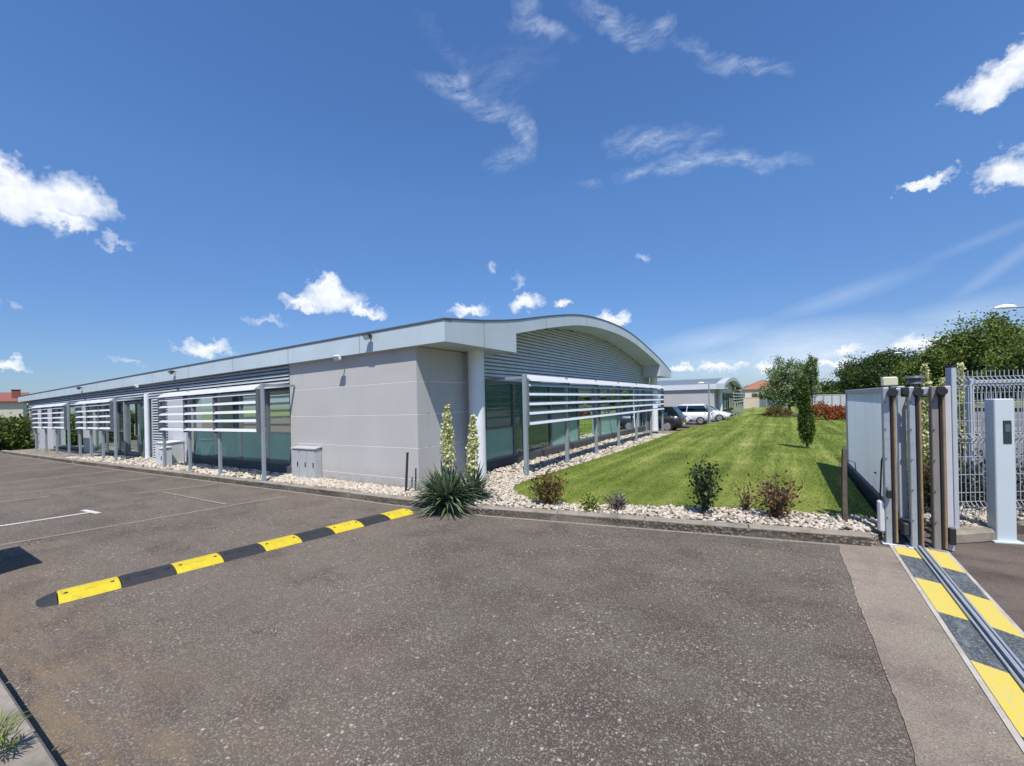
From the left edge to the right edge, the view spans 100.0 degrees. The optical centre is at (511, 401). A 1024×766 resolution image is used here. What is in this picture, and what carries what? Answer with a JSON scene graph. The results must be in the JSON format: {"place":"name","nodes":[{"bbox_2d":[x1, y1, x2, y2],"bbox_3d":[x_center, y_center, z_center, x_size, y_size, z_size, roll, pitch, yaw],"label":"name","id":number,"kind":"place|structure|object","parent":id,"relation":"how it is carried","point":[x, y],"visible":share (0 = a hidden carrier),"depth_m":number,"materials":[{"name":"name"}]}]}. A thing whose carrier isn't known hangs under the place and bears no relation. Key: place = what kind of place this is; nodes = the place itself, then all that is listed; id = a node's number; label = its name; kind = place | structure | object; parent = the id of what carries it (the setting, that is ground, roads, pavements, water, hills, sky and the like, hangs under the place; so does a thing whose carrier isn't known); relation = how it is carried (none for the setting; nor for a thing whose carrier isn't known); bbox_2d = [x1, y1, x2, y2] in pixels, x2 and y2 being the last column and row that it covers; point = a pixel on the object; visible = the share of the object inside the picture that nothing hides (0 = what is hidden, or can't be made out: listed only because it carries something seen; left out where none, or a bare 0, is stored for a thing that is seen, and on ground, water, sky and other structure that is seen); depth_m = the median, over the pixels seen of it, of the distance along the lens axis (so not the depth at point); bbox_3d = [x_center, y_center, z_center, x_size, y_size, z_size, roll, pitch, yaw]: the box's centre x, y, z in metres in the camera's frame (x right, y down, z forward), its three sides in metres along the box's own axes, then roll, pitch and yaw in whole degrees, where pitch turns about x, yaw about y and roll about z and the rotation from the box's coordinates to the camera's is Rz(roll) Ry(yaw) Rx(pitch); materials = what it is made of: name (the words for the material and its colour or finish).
{"place":"outdoors","nodes":[
{"label":"outdoors","id":0,"kind":"place"},
{"bbox_2d":[0,416,1023,765],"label":"car park","id":1,"kind":"structure","parent":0,"point":[444,640],"depth_m":3.00,"materials":[{"name":"grey asphalt"}]},
{"bbox_2d":[0,412,38,450],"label":"hedge","id":2,"kind":"object","parent":1,"relation":"on","point":[15,432],"visible":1,"depth_m":18.93,"materials":[{"name":"green plant"}]},
{"bbox_2d":[0,678,58,765],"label":"kerb","id":3,"kind":"structure","parent":1,"relation":"on","point":[33,750],"depth_m":1.94,"materials":[{"name":"concrete"}]},
{"bbox_2d":[0,708,34,754],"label":"weed tuft","id":4,"kind":"object","parent":3,"relation":"on","point":[5,733],"visible":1,"depth_m":1.89,"materials":[{"name":"green plant"}]},
{"bbox_2d":[0,510,101,525],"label":"white parking line","id":5,"kind":"object","parent":1,"relation":"on","point":[89,511],"visible":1,"depth_m":6.80,"materials":[{"name":"paint"}]},
{"bbox_2d":[0,458,284,544],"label":"faded parking lines","id":6,"kind":"object","parent":1,"relation":"on","point":[134,493],"visible":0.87,"depth_m":7.73,"materials":[{"name":"paint"}]},
{"bbox_2d":[36,508,413,606],"bbox_3d":[-2.849,1.688,5.129,0.360,0.049,3.796,-1,0,41],"label":"speed bump","id":7,"kind":"object","parent":1,"relation":"on","point":[99,587],"visible":1,"depth_m":4.51,"materials":[{"name":"yellow rubber"}]},
{"bbox_2d":[17,314,670,488],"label":"office building","id":8,"kind":"structure","parent":1,"relation":"on","point":[371,410],"depth_m":10.01,"materials":[{"name":"metal"}]},
{"bbox_2d":[58,408,67,446],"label":"window","id":9,"kind":"structure","parent":8,"relation":"in","point":[62,434],"depth_m":18.21,"materials":[{"name":"teal glass"}]},
{"bbox_2d":[70,406,77,447],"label":"window","id":10,"kind":"structure","parent":8,"relation":"in","point":[73,433],"depth_m":17.48,"materials":[{"name":"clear glass"}]},
{"bbox_2d":[78,407,83,447],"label":"window","id":11,"kind":"structure","parent":8,"relation":"in","point":[82,407],"depth_m":16.95,"materials":[{"name":"teal glass"}]},
{"bbox_2d":[95,405,106,451],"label":"window","id":12,"kind":"structure","parent":8,"relation":"in","point":[98,432],"depth_m":16.01,"materials":[{"name":"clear glass"}]},
{"bbox_2d":[106,405,118,452],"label":"window","id":13,"kind":"structure","parent":8,"relation":"in","point":[109,434],"depth_m":15.49,"materials":[{"name":"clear glass"}]},
{"bbox_2d":[117,402,123,453],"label":"window","id":14,"kind":"structure","parent":8,"relation":"in","point":[118,403],"depth_m":15.01,"materials":[{"name":"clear glass"}]},
{"bbox_2d":[126,401,139,455],"bbox_3d":[-12.439,0.909,14.094,1.000,1.843,0.138,-1,0,32],"label":"door","id":15,"kind":"structure","parent":8,"relation":"in","point":[132,407],"depth_m":14.15,"materials":[{"name":"teal glass"}]},
{"bbox_2d":[138,400,151,456],"bbox_3d":[-11.559,0.882,13.557,1.002,1.856,0.138,-1,0,31],"label":"door","id":16,"kind":"structure","parent":8,"relation":"in","point":[140,426],"depth_m":13.80,"materials":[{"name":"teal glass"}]},
{"bbox_2d":[192,395,215,458],"bbox_3d":[-8.497,0.685,11.907,1.252,1.732,0.070,-1,0,31],"label":"window","id":17,"kind":"structure","parent":8,"relation":"in","point":[204,441],"depth_m":11.93,"materials":[{"name":"teal glass"}]},
{"bbox_2d":[216,392,240,460],"bbox_3d":[-7.424,0.652,11.266,1.252,1.747,0.070,-1,0,31],"label":"window","id":18,"kind":"structure","parent":8,"relation":"in","point":[231,442],"depth_m":11.18,"materials":[{"name":"teal glass"}]},
{"bbox_2d":[239,390,267,462],"bbox_3d":[-6.372,0.620,10.638,1.202,1.761,0.070,-1,0,31],"label":"window","id":19,"kind":"structure","parent":8,"relation":"in","point":[250,441],"depth_m":10.71,"materials":[{"name":"teal glass"}]},
{"bbox_2d":[266,388,291,465],"bbox_3d":[-5.342,0.588,10.023,1.202,1.776,0.070,-1,0,31],"label":"window","id":20,"kind":"structure","parent":8,"relation":"in","point":[277,400],"depth_m":10.08,"materials":[{"name":"teal glass"}]},
{"bbox_2d":[332,355,342,360],"bbox_3d":[-3.389,-0.853,8.389,0.166,0.111,0.172,-1,0,32],"label":"floodlight","id":21,"kind":"object","parent":8,"relation":"attached to","point":[337,357],"visible":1,"depth_m":8.34,"materials":[{"name":"metal"}]},
{"bbox_2d":[362,333,371,339],"bbox_3d":[-2.648,-1.200,7.944,0.166,0.111,0.175,-1,0,32],"label":"floodlight","id":22,"kind":"object","parent":8,"relation":"attached to","point":[367,336],"visible":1,"depth_m":7.89,"materials":[{"name":"metal"}]},
{"bbox_2d":[485,381,514,462],"bbox_3d":[-0.386,0.449,9.939,0.070,1.820,1.580,-1,0,32],"label":"window","id":23,"kind":"structure","parent":8,"relation":"in","point":[500,441],"depth_m":10.14,"materials":[{"name":"teal glass"}]},
{"bbox_2d":[514,382,551,455],"bbox_3d":[0.559,0.428,11.447,0.070,1.820,1.980,-1,0,32],"label":"window","id":24,"kind":"structure","parent":8,"relation":"in","point":[515,383],"depth_m":11.79,"materials":[{"name":"teal glass"}]},
{"bbox_2d":[550,387,578,447],"bbox_3d":[1.610,0.404,13.124,0.070,1.820,1.980,-1,0,32],"label":"window","id":25,"kind":"structure","parent":8,"relation":"in","point":[557,428],"depth_m":13.00,"materials":[{"name":"teal glass"}]},
{"bbox_2d":[578,388,600,441],"bbox_3d":[2.662,0.380,14.802,0.070,1.820,1.980,-1,0,32],"label":"window","id":26,"kind":"structure","parent":8,"relation":"in","point":[586,426],"depth_m":14.65,"materials":[{"name":"teal glass"}]},
{"bbox_2d":[600,389,616,435],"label":"window","id":27,"kind":"structure","parent":8,"relation":"in","point":[608,423],"depth_m":16.42,"materials":[{"name":"teal glass"}]},
{"bbox_2d":[620,389,632,431],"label":"window","id":28,"kind":"structure","parent":8,"relation":"in","point":[626,420],"depth_m":18.35,"materials":[{"name":"teal glass"}]},
{"bbox_2d":[632,390,644,428],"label":"window","id":29,"kind":"structure","parent":8,"relation":"in","point":[640,415],"depth_m":20.15,"materials":[{"name":"teal glass"}]},
{"bbox_2d":[0,453,838,544],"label":"kerb gutter line","id":30,"kind":"object","parent":1,"relation":"on","point":[488,515],"visible":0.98,"depth_m":6.01,"materials":[{"name":"paint"}]},
{"bbox_2d":[1,450,871,545],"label":"kerb","id":31,"kind":"structure","parent":1,"relation":"on","point":[805,531],"depth_m":5.94,"materials":[{"name":"concrete"}]},
{"bbox_2d":[1,430,883,546],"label":"gravel bed","id":32,"kind":"object","parent":1,"relation":"on","point":[876,534],"visible":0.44,"depth_m":5.92,"materials":[{"name":"white gravel"}]},
{"bbox_2d":[31,402,96,455],"bbox_3d":[-17.099,1.007,16.357,4.114,1.896,0.889,-1,0,31],"label":"sun screen","id":33,"kind":"object","parent":32,"relation":"on","point":[44,417],"visible":0.93,"depth_m":15.77,"materials":[{"name":"metal"}]},
{"bbox_2d":[74,398,143,461],"bbox_3d":[-13.080,0.888,13.957,3.260,1.954,0.957,-1,0,32],"label":"sun screen","id":34,"kind":"object","parent":32,"relation":"on","point":[100,410],"visible":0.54,"depth_m":13.41,"materials":[{"name":"metal"}]},
{"bbox_2d":[158,446,171,465],"bbox_3d":[-9.384,1.502,11.620,0.260,0.560,0.236,-1,0,32],"label":"utility cabinet","id":35,"kind":"object","parent":32,"relation":"on","point":[169,454],"visible":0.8,"depth_m":11.58,"materials":[{"name":"grey plastic"}]},
{"bbox_2d":[154,440,183,463],"bbox_3d":[-9.675,1.452,12.119,0.740,0.672,0.446,-1,0,32],"label":"utility cabinet","id":36,"kind":"object","parent":32,"relation":"on","point":[177,447],"visible":0.41,"depth_m":12.02,"materials":[{"name":"grey plastic"}]},
{"bbox_2d":[157,383,294,482],"bbox_3d":[-6.947,0.696,10.296,4.764,2.061,0.889,-1,0,31],"label":"sun screen","id":37,"kind":"object","parent":32,"relation":"on","point":[216,404],"visible":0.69,"depth_m":9.73,"materials":[{"name":"metal"}]},
{"bbox_2d":[406,404,496,519],"bbox_3d":[-0.996,0.848,6.739,1.510,1.619,1.560,-1,0,32],"label":"yucca","id":38,"kind":"object","parent":32,"relation":"on","point":[445,486],"visible":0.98,"depth_m":6.66,"materials":[{"name":"green plant"}]},
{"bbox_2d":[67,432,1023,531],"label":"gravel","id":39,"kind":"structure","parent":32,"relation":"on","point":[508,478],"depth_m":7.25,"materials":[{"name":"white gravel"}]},
{"bbox_2d":[290,445,321,477],"bbox_3d":[-4.363,1.310,9.111,0.844,0.718,0.170,-1,0,31],"label":"utility cabinet","id":40,"kind":"object","parent":39,"relation":"on","point":[307,461],"visible":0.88,"depth_m":9.00,"materials":[{"name":"grey plastic"}]},
{"bbox_2d":[405,452,408,491],"bbox_3d":[-1.816,1.236,7.411,0.107,0.714,0.051,-1,0,32],"label":"marker stake","id":41,"kind":"object","parent":39,"relation":"on","point":[406,472],"visible":0.83,"depth_m":7.40,"materials":[{"name":"metal"}]},
{"bbox_2d":[415,468,416,488],"bbox_3d":[-1.667,1.372,7.438,0.050,0.433,0.032,-1,0,32],"label":"marker stake","id":42,"kind":"object","parent":39,"relation":"on","point":[415,476],"visible":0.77,"depth_m":7.43,"materials":[{"name":"metal"}]},
{"bbox_2d":[525,465,571,505],"bbox_3d":[0.529,1.237,6.333,0.743,0.635,0.642,-1,0,32],"label":"shrub","id":43,"kind":"object","parent":39,"relation":"on","point":[549,495],"visible":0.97,"depth_m":6.26,"materials":[{"name":"green plant"}]},
{"bbox_2d":[602,490,632,510],"bbox_3d":[1.434,1.372,5.920,0.358,0.303,0.404,-1,0,-20],"label":"twiggy shrub","id":44,"kind":"object","parent":39,"relation":"on","point":[618,504],"visible":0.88,"depth_m":5.86,"materials":[{"name":"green plant"}]},
{"bbox_2d":[685,455,727,515],"bbox_3d":[2.483,1.092,5.582,0.610,0.810,0.443,-1,0,54],"label":"green shrub","id":45,"kind":"object","parent":39,"relation":"on","point":[701,491],"visible":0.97,"depth_m":5.53,"materials":[{"name":"green plant"}]},
{"bbox_2d":[730,482,762,510],"bbox_3d":[3.126,1.259,5.683,0.312,0.412,0.481,-1,0,-28],"label":"shrub","id":46,"kind":"object","parent":39,"relation":"on","point":[745,501],"visible":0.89,"depth_m":5.65,"materials":[{"name":"green plant"}]},
{"bbox_2d":[485,374,664,476],"bbox_3d":[3.007,0.457,13.984,1.221,2.151,11.980,-1,0,32],"label":"sun screen","id":47,"kind":"object","parent":32,"relation":"on","point":[537,380],"visible":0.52,"depth_m":10.83,"materials":[{"name":"metal"}]},
{"bbox_2d":[579,490,605,512],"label":"shrub","id":48,"kind":"object","parent":32,"relation":"on","point":[589,505],"visible":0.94,"depth_m":5.91,"materials":[{"name":"green plant"}]},
{"bbox_2d":[748,468,810,518],"bbox_3d":[3.349,1.171,5.396,0.665,0.682,0.720,-1,0,32],"label":"dry shrub","id":49,"kind":"object","parent":32,"relation":"on","point":[780,503],"visible":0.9,"depth_m":5.29,"materials":[{"name":"brown plant"}]},
{"bbox_2d":[841,447,856,521],"bbox_3d":[4.013,1.025,5.119,0.155,0.970,0.071,-1,0,38],"label":"wooden post","id":50,"kind":"object","parent":32,"relation":"on","point":[844,506],"visible":0.88,"depth_m":5.12,"materials":[{"name":"brown wood"}]},
{"bbox_2d":[649,406,685,430],"bbox_3d":[6.903,0.879,21.888,3.534,1.227,1.697,-1,0,32],"label":"parked car","id":51,"kind":"object","parent":1,"relation":"on","point":[674,417],"visible":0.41,"depth_m":20.73,"materials":[{"name":"black paint"}]},
{"bbox_2d":[678,415,692,427],"bbox_3d":[8.363,0.861,24.514,3.448,1.197,1.656,-1,0,32],"label":"parked car","id":52,"kind":"object","parent":1,"relation":"on","point":[689,419],"visible":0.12,"depth_m":23.41,"materials":[{"name":"silver metal"}]},
{"bbox_2d":[676,404,714,424],"bbox_3d":[10.704,0.804,26.822,3.440,1.206,1.654,-1,0,32],"label":"parked car","id":53,"kind":"object","parent":1,"relation":"on","point":[698,414],"visible":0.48,"depth_m":25.85,"materials":[{"name":"white paint"}]},
{"bbox_2d":[699,382,710,422],"bbox_3d":[11.381,0.064,25.443,0.648,2.460,0.160,-1,0,32],"label":"street lamp","id":54,"kind":"object","parent":1,"relation":"on","point":[708,398],"visible":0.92,"depth_m":25.27,"materials":[{"name":"metal"}]},
{"bbox_2d":[682,404,730,420],"bbox_3d":[13.054,0.755,29.361,3.369,1.197,1.656,-1,0,32],"label":"parked car","id":55,"kind":"object","parent":1,"relation":"on","point":[721,415],"visible":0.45,"depth_m":28.23,"materials":[{"name":"white paint"}]},
{"bbox_2d":[733,392,743,415],"bbox_3d":[21.102,0.175,39.889,0.155,2.000,10.200,-1,0,32],"label":"sun screen","id":56,"kind":"object","parent":1,"relation":"on","point":[740,401],"visible":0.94,"depth_m":39.72,"materials":[{"name":"metal"}]},
{"bbox_2d":[839,544,923,765],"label":"asphalt seam","id":57,"kind":"object","parent":1,"relation":"on","point":[880,650],"visible":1,"depth_m":2.66,"materials":[{"name":"grey asphalt"}]},
{"bbox_2d":[843,544,1023,765],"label":"asphalt strip","id":58,"kind":"object","parent":1,"relation":"on","point":[953,716],"visible":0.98,"depth_m":2.49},
{"bbox_2d":[889,535,1023,753],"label":"gate track","id":59,"kind":"structure","parent":1,"relation":"on","point":[984,632],"depth_m":2.98,"materials":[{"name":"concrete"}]},
{"bbox_2d":[845,386,923,535],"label":"sliding gate","id":60,"kind":"structure","parent":59,"relation":"on","point":[863,430],"depth_m":6.35,"materials":[{"name":"grey metal"}]},
{"bbox_2d":[877,375,956,551],"bbox_3d":[4.272,0.640,4.570,0.602,1.822,0.225,-1,0,32],"label":"gate portal","id":61,"kind":"object","parent":59,"relation":"on","point":[943,534],"visible":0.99,"depth_m":4.51,"materials":[{"name":"metal"}]},
{"bbox_2d":[930,524,995,543],"bbox_3d":[5.078,1.476,4.769,0.780,0.150,0.220,-1,0,-7],"label":"kerb stone","id":62,"kind":"object","parent":1,"relation":"on","point":[985,533],"visible":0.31,"depth_m":4.67,"materials":[{"name":"concrete"}]},
{"bbox_2d":[907,470,1023,534],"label":"planting bed","id":63,"kind":"object","parent":1,"relation":"on","point":[1020,529],"depth_m":5.85,"materials":[{"name":"soil"}]},
{"bbox_2d":[907,448,930,509],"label":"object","id":64,"kind":"object","parent":63,"relation":"on","point":[926,480],"visible":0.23,"depth_m":5.54,"materials":[{"name":"green plant"}]},
{"bbox_2d":[872,437,1023,515],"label":"ground cover","id":65,"kind":"object","parent":63,"relation":"on","point":[981,481],"visible":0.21,"depth_m":5.70,"materials":[{"name":"green plant"}]},
{"bbox_2d":[920,362,986,503],"bbox_3d":[6.433,0.452,6.187,1.607,2.071,1.024,-1,0,-29],"label":"yucca","id":66,"kind":"object","parent":63,"relation":"on","point":[927,382],"visible":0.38,"depth_m":6.22,"materials":[{"name":"green plant"}]},
{"bbox_2d":[944,365,1023,527],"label":"fence","id":67,"kind":"object","parent":63,"relation":"on","point":[950,376],"visible":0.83,"depth_m":4.79,"materials":[{"name":"grey metal"}]},
{"bbox_2d":[964,376,1023,498],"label":"fence","id":68,"kind":"object","parent":63,"relation":"on","point":[971,408],"visible":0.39,"depth_m":6.01,"materials":[{"name":"white metal"}]},
{"bbox_2d":[1017,521,1023,525],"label":"kerb stone","id":69,"kind":"object","parent":1,"relation":"on","point":[1020,523],"visible":0.29,"depth_m":4.97,"materials":[{"name":"concrete"}]},
{"bbox_2d":[0,0,1023,412],"label":"sky","id":70,"kind":"structure","parent":0,"point":[729,186],"materials":[{"name":"blue"}]},
{"bbox_2d":[28,398,1020,416],"bbox_3d":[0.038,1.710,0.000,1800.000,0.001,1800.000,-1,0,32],"label":"ground","id":71,"kind":"structure","parent":0,"point":[746,409],"depth_m":51.46,"materials":[{"name":"green plant"}]},
{"bbox_2d":[0,389,28,417],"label":"house","id":72,"kind":"structure","parent":71,"relation":"on","point":[9,402],"depth_m":51.86,"materials":[{"name":"beige paint"}]},
{"bbox_2d":[734,385,747,401],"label":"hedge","id":73,"kind":"object","parent":71,"relation":"on","point":[737,394],"visible":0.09,"depth_m":131.41,"materials":[{"name":"green plant"}]},
{"bbox_2d":[740,380,772,399],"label":"house","id":74,"kind":"structure","parent":71,"relation":"on","point":[748,391],"depth_m":97.80,"materials":[{"name":"brown tile"}]},
{"bbox_2d":[759,399,786,406],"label":"panel fence","id":75,"kind":"object","parent":71,"relation":"on","point":[763,403],"visible":0.25,"depth_m":57.73,"materials":[{"name":"metal"}]},
{"bbox_2d":[753,388,795,406],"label":"hedge","id":76,"kind":"object","parent":71,"relation":"on","point":[760,396],"visible":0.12,"depth_m":64.71,"materials":[{"name":"green plant"}]},
{"bbox_2d":[810,378,847,394],"bbox_3d":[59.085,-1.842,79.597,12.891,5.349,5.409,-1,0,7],"label":"hedge","id":77,"kind":"object","parent":71,"relation":"on","point":[825,386],"visible":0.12,"depth_m":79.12,"materials":[{"name":"green plant"}]},
{"bbox_2d":[828,344,919,392],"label":"broadleaf tree","id":78,"kind":"object","parent":71,"relation":"on","point":[864,371],"visible":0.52,"depth_m":54.13,"materials":[{"name":"green plant"}]},
{"bbox_2d":[869,351,928,399],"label":"broadleaf tree","id":79,"kind":"object","parent":71,"relation":"on","point":[880,376],"visible":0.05,"depth_m":50.17,"materials":[{"name":"green plant"}]},
{"bbox_2d":[885,331,1020,408],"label":"broadleaf tree","id":80,"kind":"object","parent":71,"relation":"on","point":[911,369],"visible":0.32,"depth_m":40.75,"materials":[{"name":"green plant"}]},
{"bbox_2d":[915,309,1023,401],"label":"broadleaf tree","id":81,"kind":"object","parent":71,"relation":"on","point":[996,330],"visible":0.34,"depth_m":38.14,"materials":[{"name":"green plant"}]},
{"bbox_2d":[965,336,1023,400],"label":"broadleaf tree","id":82,"kind":"object","parent":71,"relation":"on","point":[1011,360],"visible":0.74,"depth_m":32.98,"materials":[{"name":"green plant"}]},
{"bbox_2d":[657,377,742,411],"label":"office building","id":83,"kind":"structure","parent":0,"point":[690,391],"depth_m":34.18,"materials":[{"name":"metal"}]},
{"bbox_2d":[722,393,723,410],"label":"window","id":84,"kind":"structure","parent":83,"relation":"in","point":[722,393],"depth_m":39.03,"materials":[{"name":"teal glass"}]},
{"bbox_2d":[724,393,726,411],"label":"window","id":85,"kind":"structure","parent":83,"relation":"in","point":[725,394],"depth_m":40.52,"materials":[{"name":"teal glass"}]},
{"bbox_2d":[727,393,728,411],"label":"window","id":86,"kind":"structure","parent":83,"relation":"in","point":[727,393],"depth_m":42.17,"materials":[{"name":"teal glass"}]},
{"bbox_2d":[729,393,731,410],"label":"window","id":87,"kind":"structure","parent":83,"relation":"in","point":[730,408],"depth_m":44.12,"materials":[{"name":"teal glass"}]},
{"bbox_2d":[731,393,732,409],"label":"window","id":88,"kind":"structure","parent":83,"relation":"in","point":[731,393],"depth_m":45.93,"materials":[{"name":"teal glass"}]},
{"bbox_2d":[513,407,929,518],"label":"lawn","id":89,"kind":"structure","parent":0,"point":[754,411],"depth_m":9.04,"materials":[{"name":"green plant"}]},
{"bbox_2d":[760,405,794,416],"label":"olive shrub","id":90,"kind":"object","parent":89,"relation":"on","point":[772,411],"visible":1,"depth_m":29.93,"materials":[{"name":"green plant"}]},
{"bbox_2d":[756,355,823,414],"bbox_3d":[21.489,-1.260,33.050,4.313,4.866,3.773,-1,0,-26],"label":"olive tree","id":91,"kind":"object","parent":89,"relation":"on","point":[786,384],"visible":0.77,"depth_m":32.73,"materials":[{"name":"green plant"}]},
{"bbox_2d":[796,372,816,447],"bbox_3d":[8.364,0.244,12.231,0.477,2.236,0.502,-1,0,-39],"label":"columnar thuja","id":92,"kind":"object","parent":89,"relation":"on","point":[806,433],"visible":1,"depth_m":12.17,"materials":[{"name":"green plant"}]},
{"bbox_2d":[801,354,819,405],"bbox_3d":[20.602,-1.095,29.622,1.108,4.570,1.363,-1,0,32],"label":"slender tree","id":93,"kind":"object","parent":89,"relation":"on","point":[810,369],"visible":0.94,"depth_m":29.36,"materials":[{"name":"green plant"}]},
{"bbox_2d":[810,400,845,419],"bbox_3d":[19.156,0.561,25.786,2.196,1.332,2.089,-1,0,-24],"label":"red shrub","id":94,"kind":"object","parent":89,"relation":"on","point":[834,412],"visible":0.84,"depth_m":25.62,"materials":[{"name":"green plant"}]},
{"bbox_2d":[811,394,845,407],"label":"panel fence","id":95,"kind":"object","parent":89,"relation":"on","point":[835,399],"visible":0.27,"depth_m":48.02,"materials":[{"name":"metal"}]},
{"bbox_2d":[742,397,758,408],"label":"garden wall","id":96,"kind":"structure","parent":0,"point":[749,402],"depth_m":59.30,"materials":[{"name":"beige paint"}]},
{"bbox_2d":[906,408,1023,469],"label":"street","id":97,"kind":"structure","parent":0,"point":[980,431],"depth_m":16.85,"materials":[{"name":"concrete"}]},
{"bbox_2d":[993,304,1023,308],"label":"street lamp","id":98,"kind":"object","parent":97,"relation":"on","point":[1006,306],"visible":1,"depth_m":15.85,"materials":[{"name":"metal"}]},
{"bbox_2d":[948,535,1023,631],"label":"entrance drive","id":99,"kind":"structure","parent":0,"point":[995,571],"depth_m":3.95,"materials":[{"name":"grey asphalt"}]},
{"bbox_2d":[984,399,1023,544],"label":"access bollard","id":100,"kind":"object","parent":99,"relation":"on","point":[1000,469],"visible":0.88,"depth_m":4.65,"materials":[{"name":"grey metal"}]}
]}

